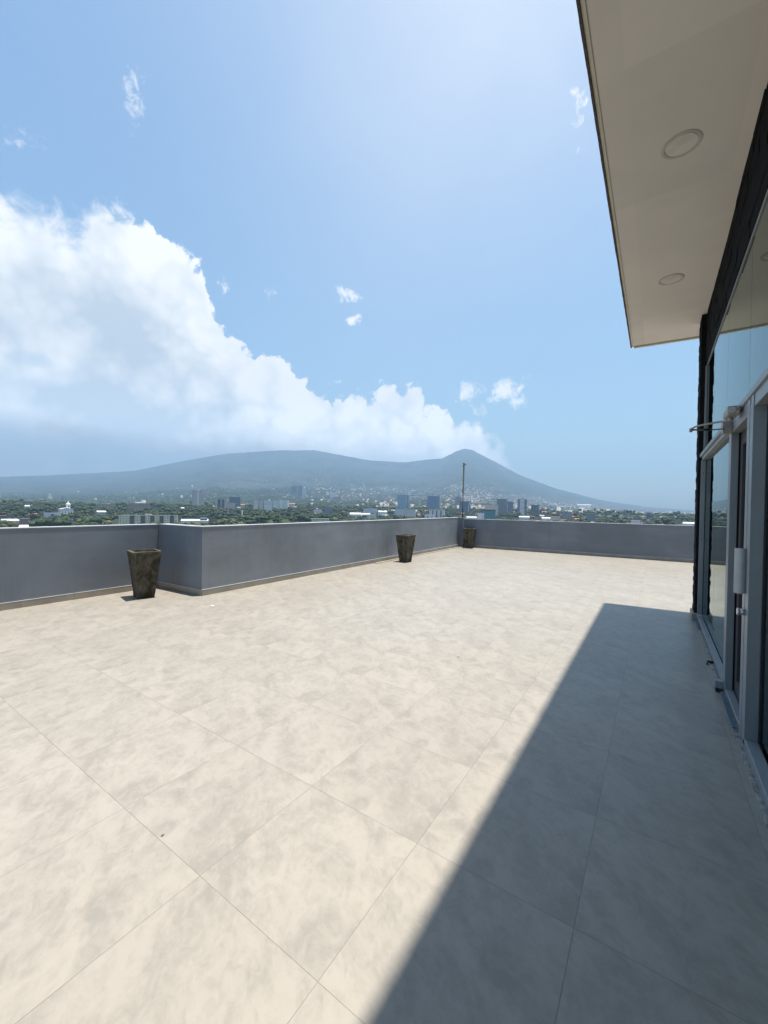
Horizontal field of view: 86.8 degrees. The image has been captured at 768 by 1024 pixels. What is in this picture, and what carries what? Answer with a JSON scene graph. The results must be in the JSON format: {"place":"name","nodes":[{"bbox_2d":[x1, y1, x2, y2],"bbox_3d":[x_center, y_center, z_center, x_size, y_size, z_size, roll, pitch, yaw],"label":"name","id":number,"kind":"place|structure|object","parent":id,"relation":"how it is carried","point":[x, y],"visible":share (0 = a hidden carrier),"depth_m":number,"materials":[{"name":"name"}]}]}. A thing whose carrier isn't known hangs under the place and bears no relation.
{"place":"outdoors","nodes":[
{"label":"outdoors","id":0,"kind":"place"},
{"bbox_2d":[0,449,694,525],"bbox_3d":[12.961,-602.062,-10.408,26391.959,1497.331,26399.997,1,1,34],"label":"terrain","id":1,"kind":"structure","parent":0,"point":[279,469],"depth_m":6431.50,"materials":[{"name":"green plant"}]},
{"bbox_2d":[0,515,11,519],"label":"city house","id":2,"kind":"structure","parent":1,"relation":"on","point":[5,517],"depth_m":722.92,"materials":[{"name":"ceramic"}]},
{"bbox_2d":[0,520,13,523],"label":"shade tree","id":3,"kind":"object","parent":1,"relation":"on","point":[4,521],"visible":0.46,"depth_m":511.98,"materials":[{"name":"green plant"}]},
{"bbox_2d":[0,519,18,521],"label":"warehouse","id":4,"kind":"structure","parent":1,"relation":"on","point":[15,520],"depth_m":690.18,"materials":[{"name":"metal"}]},
{"bbox_2d":[0,522,19,527],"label":"olive tree","id":5,"kind":"object","parent":1,"relation":"on","point":[12,524],"visible":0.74,"depth_m":486.85,"materials":[{"name":"green plant"}]},
{"bbox_2d":[19,518,29,524],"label":"brick block","id":6,"kind":"structure","parent":1,"relation":"on","point":[23,521],"depth_m":640.43,"materials":[{"name":"grey"}]},
{"bbox_2d":[28,518,46,526],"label":"shade tree","id":7,"kind":"object","parent":1,"relation":"on","point":[35,522],"visible":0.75,"depth_m":514.27,"materials":[{"name":"green plant"}]},
{"bbox_2d":[44,513,60,517],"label":"parish hall","id":8,"kind":"structure","parent":1,"relation":"on","point":[46,515],"depth_m":813.03,"materials":[{"name":"metal"}]},
{"bbox_2d":[44,515,61,525],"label":"shade tree","id":9,"kind":"object","parent":1,"relation":"on","point":[48,520],"visible":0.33,"depth_m":523.46,"materials":[{"name":"green plant"}]},
{"bbox_2d":[51,519,71,525],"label":"shade tree","id":10,"kind":"object","parent":1,"relation":"on","point":[56,522],"visible":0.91,"depth_m":518.94,"materials":[{"name":"green plant"}]},
{"bbox_2d":[53,516,71,525],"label":"shade tree","id":11,"kind":"object","parent":1,"relation":"on","point":[64,518],"visible":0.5,"depth_m":526.62,"materials":[{"name":"green plant"}]},
{"bbox_2d":[58,501,72,514],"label":"domed church","id":12,"kind":"structure","parent":1,"relation":"on","point":[67,509],"depth_m":923.77,"materials":[{"name":"metal"}]},
{"bbox_2d":[69,522,81,525],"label":"shade tree","id":13,"kind":"object","parent":1,"relation":"on","point":[76,524],"visible":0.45,"depth_m":535.55,"materials":[{"name":"green plant"}]},
{"bbox_2d":[80,522,101,525],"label":"shade tree","id":14,"kind":"object","parent":1,"relation":"on","point":[93,523],"visible":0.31,"depth_m":506.72,"materials":[{"name":"green plant"}]},
{"bbox_2d":[89,517,102,523],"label":"shade tree","id":15,"kind":"object","parent":1,"relation":"on","point":[98,520],"visible":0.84,"depth_m":584.36,"materials":[{"name":"green plant"}]},
{"bbox_2d":[96,511,105,515],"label":"house row","id":16,"kind":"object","parent":1,"relation":"on","point":[102,513],"visible":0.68,"depth_m":916.12,"materials":[{"name":"metal"}]},
{"bbox_2d":[95,516,110,520],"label":"shade tree","id":17,"kind":"object","parent":1,"relation":"on","point":[105,518],"visible":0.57,"depth_m":626.37,"materials":[{"name":"green plant"}]},
{"bbox_2d":[98,503,113,506],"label":"brick block","id":18,"kind":"structure","parent":1,"relation":"on","point":[106,505],"depth_m":1473.79,"materials":[{"name":"brick"}]},
{"bbox_2d":[101,520,111,524],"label":"olive tree","id":19,"kind":"object","parent":1,"relation":"on","point":[108,522],"visible":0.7,"depth_m":599.51,"materials":[{"name":"green plant"}]},
{"bbox_2d":[128,502,149,509],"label":"brick block","id":20,"kind":"structure","parent":1,"relation":"on","point":[137,505],"depth_m":1223.45,"materials":[{"name":"brick"}]},
{"bbox_2d":[118,514,177,524],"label":"apartment block","id":21,"kind":"structure","parent":1,"relation":"on","point":[145,519],"depth_m":709.74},
{"bbox_2d":[181,518,208,522],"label":"warehouse","id":22,"kind":"structure","parent":1,"relation":"on","point":[205,520],"depth_m":796.50,"materials":[{"name":"metal"}]},
{"bbox_2d":[192,489,203,505],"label":"apartment tower","id":23,"kind":"structure","parent":1,"relation":"on","point":[197,496],"depth_m":1481.96,"materials":[{"name":"grey concrete"}]},
{"bbox_2d":[215,498,226,508],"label":"office block","id":24,"kind":"structure","parent":1,"relation":"on","point":[221,502],"depth_m":1336.90,"materials":[{"name":"concrete"}]},
{"bbox_2d":[216,518,228,524],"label":"leafy tree","id":25,"kind":"object","parent":1,"relation":"on","point":[223,521],"visible":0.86,"depth_m":693.37,"materials":[{"name":"green plant"}]},
{"bbox_2d":[227,503,234,508],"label":"office block","id":26,"kind":"structure","parent":1,"relation":"on","point":[230,505],"depth_m":1383.83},
{"bbox_2d":[229,497,239,508],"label":"glass block","id":27,"kind":"structure","parent":1,"relation":"on","point":[236,500],"depth_m":1582.39,"materials":[{"name":"blue glass"}]},
{"bbox_2d":[242,520,251,523],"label":"shade tree","id":28,"kind":"object","parent":1,"relation":"on","point":[247,521],"visible":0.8,"depth_m":667.73,"materials":[{"name":"green plant"}]},
{"bbox_2d":[254,500,257,508],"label":"apartment tower","id":29,"kind":"structure","parent":1,"relation":"on","point":[255,504],"depth_m":1379.59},
{"bbox_2d":[259,500,262,508],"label":"apartment tower","id":30,"kind":"structure","parent":1,"relation":"on","point":[260,504],"depth_m":1370.29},
{"bbox_2d":[258,516,268,523],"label":"tall tree","id":31,"kind":"object","parent":1,"relation":"on","point":[263,518],"visible":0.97,"depth_m":647.12,"materials":[{"name":"green plant"}]},
{"bbox_2d":[264,499,271,510],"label":"apartment tower","id":32,"kind":"structure","parent":1,"relation":"on","point":[268,504],"depth_m":1340.22,"materials":[{"name":"concrete"}]},
{"bbox_2d":[273,500,278,508],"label":"apartment tower","id":33,"kind":"structure","parent":1,"relation":"on","point":[276,504],"depth_m":1548.55,"materials":[{"name":"concrete"}]},
{"bbox_2d":[272,515,280,522],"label":"tall tree","id":34,"kind":"object","parent":1,"relation":"on","point":[276,518],"visible":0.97,"depth_m":656.24,"materials":[{"name":"green plant"}]},
{"bbox_2d":[279,500,288,508],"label":"office block","id":35,"kind":"structure","parent":1,"relation":"on","point":[283,504],"depth_m":1405.84,"materials":[{"name":"concrete"}]},
{"bbox_2d":[279,519,290,522],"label":"shade tree","id":36,"kind":"object","parent":1,"relation":"on","point":[284,521],"visible":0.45,"depth_m":616.28,"materials":[{"name":"green plant"}]},
{"bbox_2d":[291,486,296,493],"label":"apartment tower","id":37,"kind":"structure","parent":1,"relation":"on","point":[293,489],"depth_m":3824.95,"materials":[{"name":"grey concrete"}]},
{"bbox_2d":[298,485,301,495],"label":"apartment tower","id":38,"kind":"structure","parent":1,"relation":"on","point":[299,490],"depth_m":3810.11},
{"bbox_2d":[295,514,305,521],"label":"tall tree","id":39,"kind":"object","parent":1,"relation":"on","point":[302,516],"visible":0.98,"depth_m":735.42,"materials":[{"name":"green plant"}]},
{"bbox_2d":[297,516,309,521],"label":"shade tree","id":40,"kind":"object","parent":1,"relation":"on","point":[307,518],"visible":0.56,"depth_m":769.20,"materials":[{"name":"green plant"}]},
{"bbox_2d":[314,509,321,512],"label":"office block","id":41,"kind":"structure","parent":1,"relation":"on","point":[317,510],"depth_m":1248.94,"materials":[{"name":"concrete"}]},
{"bbox_2d":[311,518,328,521],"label":"hall","id":42,"kind":"structure","parent":1,"relation":"on","point":[320,519],"depth_m":834.37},
{"bbox_2d":[325,507,332,514],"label":"office block","id":43,"kind":"structure","parent":1,"relation":"on","point":[328,509],"depth_m":1232.67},
{"bbox_2d":[330,492,336,497],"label":"apartment tower","id":44,"kind":"structure","parent":1,"relation":"on","point":[333,494],"depth_m":3455.55,"materials":[{"name":"concrete"}]},
{"bbox_2d":[333,497,340,501],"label":"office block","id":45,"kind":"structure","parent":1,"relation":"on","point":[337,499],"depth_m":3082.41,"materials":[{"name":"concrete"}]},
{"bbox_2d":[0,485,691,515],"bbox_3d":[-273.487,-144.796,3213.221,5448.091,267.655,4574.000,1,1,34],"label":"distant green woodland","id":46,"kind":"object","parent":1,"relation":"on","point":[179,498],"visible":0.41,"depth_m":3174.34,"materials":[{"name":"green plant"}]},
{"bbox_2d":[0,498,694,524],"bbox_3d":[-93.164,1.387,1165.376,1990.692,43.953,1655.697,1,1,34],"label":"green woodland","id":47,"kind":"object","parent":1,"relation":"on","point":[262,514],"visible":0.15,"depth_m":999.00,"materials":[{"name":"green plant"}]},
{"bbox_2d":[15,479,694,521],"bbox_3d":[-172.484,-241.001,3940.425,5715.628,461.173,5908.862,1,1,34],"label":"hillside houses","id":48,"kind":"structure","parent":1,"relation":"on","point":[448,499],"depth_m":3547.72,"materials":[{"name":"tile"}]},
{"bbox_2d":[350,513,369,515],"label":"warehouse","id":49,"kind":"structure","parent":1,"relation":"on","point":[355,514],"depth_m":1183.81,"materials":[{"name":"metal"}]},
{"bbox_2d":[363,508,376,513],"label":"office block","id":50,"kind":"structure","parent":1,"relation":"on","point":[370,510],"depth_m":1307.67,"materials":[{"name":"concrete"}]},
{"bbox_2d":[367,514,375,518],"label":"apartment block","id":51,"kind":"structure","parent":1,"relation":"on","point":[369,516],"depth_m":998.78,"materials":[{"name":"concrete"}]},
{"bbox_2d":[378,511,386,515],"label":"warehouse","id":52,"kind":"structure","parent":1,"relation":"on","point":[382,512],"depth_m":1219.06,"materials":[{"name":"metal"}]},
{"bbox_2d":[392,515,402,518],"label":"shade tree","id":53,"kind":"object","parent":1,"relation":"on","point":[397,517],"visible":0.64,"depth_m":805.36,"materials":[{"name":"green plant"}]},
{"bbox_2d":[395,509,402,515],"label":"office block","id":54,"kind":"structure","parent":1,"relation":"on","point":[398,512],"depth_m":1232.97,"materials":[{"name":"concrete"}]},
{"bbox_2d":[397,494,409,508],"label":"glass tower","id":55,"kind":"structure","parent":1,"relation":"on","point":[403,501],"depth_m":1620.78,"materials":[{"name":"glass"}]},
{"bbox_2d":[403,509,415,517],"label":"office block","id":56,"kind":"structure","parent":1,"relation":"on","point":[409,512],"depth_m":1137.14,"materials":[{"name":"grey concrete"}]},
{"bbox_2d":[425,514,433,517],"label":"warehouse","id":57,"kind":"structure","parent":1,"relation":"on","point":[429,516],"depth_m":1052.19,"materials":[{"name":"concrete"}]},
{"bbox_2d":[427,496,440,509],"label":"glass tower","id":58,"kind":"structure","parent":1,"relation":"on","point":[433,502],"depth_m":1802.38,"materials":[{"name":"blue glass"}]},
{"bbox_2d":[428,510,444,517],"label":"apartment block","id":59,"kind":"structure","parent":1,"relation":"on","point":[438,513],"depth_m":1177.56,"materials":[{"name":"concrete"}]},
{"bbox_2d":[455,495,460,507],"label":"unfinished tower","id":60,"kind":"structure","parent":1,"relation":"on","point":[457,500],"depth_m":1906.02,"materials":[{"name":"concrete"}]},
{"bbox_2d":[460,501,470,513],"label":"glass block","id":61,"kind":"structure","parent":1,"relation":"on","point":[465,505],"depth_m":1452.71,"materials":[{"name":"blue glass"}]},
{"bbox_2d":[467,516,476,518],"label":"warehouse","id":62,"kind":"structure","parent":1,"relation":"on","point":[471,517],"depth_m":1083.33,"materials":[{"name":"metal"}]},
{"bbox_2d":[478,513,483,518],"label":"office block","id":63,"kind":"structure","parent":1,"relation":"on","point":[480,515],"depth_m":1087.92,"materials":[{"name":"concrete"}]},
{"bbox_2d":[480,509,495,518],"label":"glass block","id":64,"kind":"structure","parent":1,"relation":"on","point":[488,514],"depth_m":1087.00,"materials":[{"name":"glass"}]},
{"bbox_2d":[484,504,497,515],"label":"department store","id":65,"kind":"structure","parent":1,"relation":"on","point":[490,506],"depth_m":1255.91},
{"bbox_2d":[497,499,506,513],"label":"apartment tower","id":66,"kind":"structure","parent":1,"relation":"on","point":[502,505],"depth_m":1383.74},
{"bbox_2d":[507,502,512,513],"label":"apartment tower","id":67,"kind":"structure","parent":1,"relation":"on","point":[509,507],"depth_m":1392.84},
{"bbox_2d":[517,498,526,515],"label":"apartment tower","id":68,"kind":"structure","parent":1,"relation":"on","point":[522,506],"depth_m":1294.12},
{"bbox_2d":[519,516,529,519],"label":"house row","id":69,"kind":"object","parent":1,"relation":"on","point":[523,517],"visible":0.64,"depth_m":1070.32,"materials":[{"name":"metal"}]},
{"bbox_2d":[531,505,539,515],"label":"glass tower","id":70,"kind":"structure","parent":1,"relation":"on","point":[534,509],"depth_m":1280.53,"materials":[{"name":"blue glass"}]},
{"bbox_2d":[551,516,559,520],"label":"apartment block","id":71,"kind":"structure","parent":1,"relation":"on","point":[553,518],"depth_m":1018.18,"materials":[{"name":"concrete"}]},
{"bbox_2d":[562,512,571,518],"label":"unfinished block","id":72,"kind":"structure","parent":1,"relation":"on","point":[565,515],"depth_m":1146.85,"materials":[{"name":"concrete"}]},
{"bbox_2d":[577,504,590,507],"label":"factory","id":73,"kind":"structure","parent":1,"relation":"on","point":[583,505],"depth_m":4875.37,"materials":[{"name":"metal"}]},
{"bbox_2d":[586,513,595,521],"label":"office block","id":74,"kind":"structure","parent":1,"relation":"on","point":[590,517],"depth_m":1031.09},
{"bbox_2d":[631,520,639,523],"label":"office block","id":75,"kind":"structure","parent":1,"relation":"on","point":[635,521],"depth_m":905.84,"materials":[{"name":"metal"}]},
{"bbox_2d":[646,514,653,518],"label":"office block","id":76,"kind":"structure","parent":1,"relation":"on","point":[648,516],"depth_m":1169.41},
{"bbox_2d":[576,0,767,831],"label":"penthouse","id":77,"kind":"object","parent":1,"relation":"on","point":[660,73],"visible":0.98,"depth_m":2.80,"materials":[{"name":"paint"}]},
{"bbox_2d":[0,547,767,1023],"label":"floor","id":78,"kind":"structure","parent":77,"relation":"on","point":[462,785],"depth_m":1.90,"materials":[{"name":"tile"}]},
{"bbox_2d":[0,524,158,610],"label":"parapet wall","id":79,"kind":"structure","parent":78,"relation":"on","point":[45,565],"depth_m":5.73,"materials":[{"name":"grey paint"}]},
{"bbox_2d":[127,549,161,598],"bbox_3d":[-3.570,0.918,6.053,0.393,0.691,0.392,0,1,-43],"label":"planter","id":80,"kind":"object","parent":78,"relation":"on","point":[144,564],"visible":1,"depth_m":5.94,"materials":[{"name":"concrete"}]},
{"bbox_2d":[158,524,201,595],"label":"parapet wall","id":81,"kind":"structure","parent":78,"relation":"on","point":[180,566],"depth_m":6.45,"materials":[{"name":"grey paint"}]},
{"bbox_2d":[200,517,458,595],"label":"parapet wall","id":82,"kind":"structure","parent":78,"relation":"on","point":[234,557],"depth_m":7.94,"materials":[{"name":"grey paint"}]},
{"bbox_2d":[396,534,415,561],"bbox_3d":[0.554,0.925,10.410,0.392,0.691,0.391,1,1,34],"label":"planter","id":83,"kind":"object","parent":78,"relation":"on","point":[405,544],"visible":1,"depth_m":10.29,"materials":[{"name":"concrete"}]},
{"bbox_2d":[376,547,458,563],"bbox_3d":[1.284,1.249,12.273,0.070,0.016,5.451,1,1,33],"label":"gutter ledge","id":84,"kind":"object","parent":78,"relation":"on","point":[416,555],"visible":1,"depth_m":11.88,"materials":[{"name":"tile"}]},
{"bbox_2d":[459,517,464,546],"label":"corner pillar","id":85,"kind":"structure","parent":78,"relation":"on","point":[461,527],"depth_m":14.52,"materials":[{"name":"grey paint"}]},
{"bbox_2d":[462,463,465,516],"bbox_3d":[2.855,-0.779,14.519,0.137,1.945,0.074,1,1,34],"label":"flagpole","id":86,"kind":"object","parent":85,"relation":"on","point":[464,464],"visible":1,"depth_m":14.51,"materials":[{"name":"grey metal"}]},
{"bbox_2d":[463,528,475,547],"bbox_3d":[2.993,0.912,14.227,0.392,0.691,0.392,1,1,25],"label":"planter","id":87,"kind":"object","parent":78,"relation":"on","point":[469,535],"visible":0.99,"depth_m":14.09,"materials":[{"name":"concrete"}]},
{"bbox_2d":[464,519,693,562],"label":"parapet wall","id":88,"kind":"structure","parent":78,"relation":"on","point":[654,542],"depth_m":12.46,"materials":[{"name":"grey paint"}]},
{"bbox_2d":[714,678,722,692],"bbox_3d":[2.622,1.359,3.182,0.048,0.085,0.065,1,1,34],"label":"floor bracket","id":89,"kind":"object","parent":78,"relation":"on","point":[718,683],"visible":0.96,"depth_m":3.16,"materials":[{"name":"grey metal"}]},
{"bbox_2d":[658,273,684,284],"bbox_3d":[3.121,-2.526,4.417,0.236,0.004,0.236,1,1,34],"label":"recessed light","id":90,"kind":"object","parent":77,"relation":"attached to","point":[670,279],"visible":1,"depth_m":4.41,"materials":[{"name":"white plastic"}]},
{"bbox_2d":[661,129,702,159],"bbox_3d":[2.043,-2.521,2.792,0.236,0.004,0.236,1,1,34],"label":"recessed light","id":91,"kind":"object","parent":77,"relation":"attached to","point":[682,144],"visible":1,"depth_m":2.79,"materials":[{"name":"white plastic"}]},
{"bbox_2d":[697,437,728,679],"bbox_3d":[3.416,0.373,4.166,0.129,2.053,2.438,1,1,34],"label":"window","id":92,"kind":"structure","parent":77,"relation":"in","point":[714,470],"depth_m":4.23,"materials":[{"name":"clear glass"}]},
{"bbox_2d":[689,405,746,700],"bbox_3d":[2.327,0.321,2.815,0.365,2.051,0.829,1,1,34],"label":"door","id":93,"kind":"structure","parent":77,"relation":"in","point":[740,553],"depth_m":2.97,"materials":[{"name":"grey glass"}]},
{"bbox_2d":[703,190,767,449],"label":"window","id":94,"kind":"structure","parent":77,"relation":"in","point":[738,358],"depth_m":2.98,"materials":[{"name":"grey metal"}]},
{"bbox_2d":[744,379,767,811],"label":"window","id":95,"kind":"structure","parent":77,"relation":"in","point":[757,755],"depth_m":2.28,"materials":[{"name":"grey metal"}]},
{"bbox_2d":[683,522,694,524],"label":"warehouse","id":96,"kind":"structure","parent":1,"relation":"on","point":[688,523],"depth_m":845.82,"materials":[{"name":"metal"}]},
{"bbox_2d":[0,0,699,509],"label":"sky","id":97,"kind":"structure","parent":0,"point":[373,230],"materials":[{"name":"blue"}]}
]}

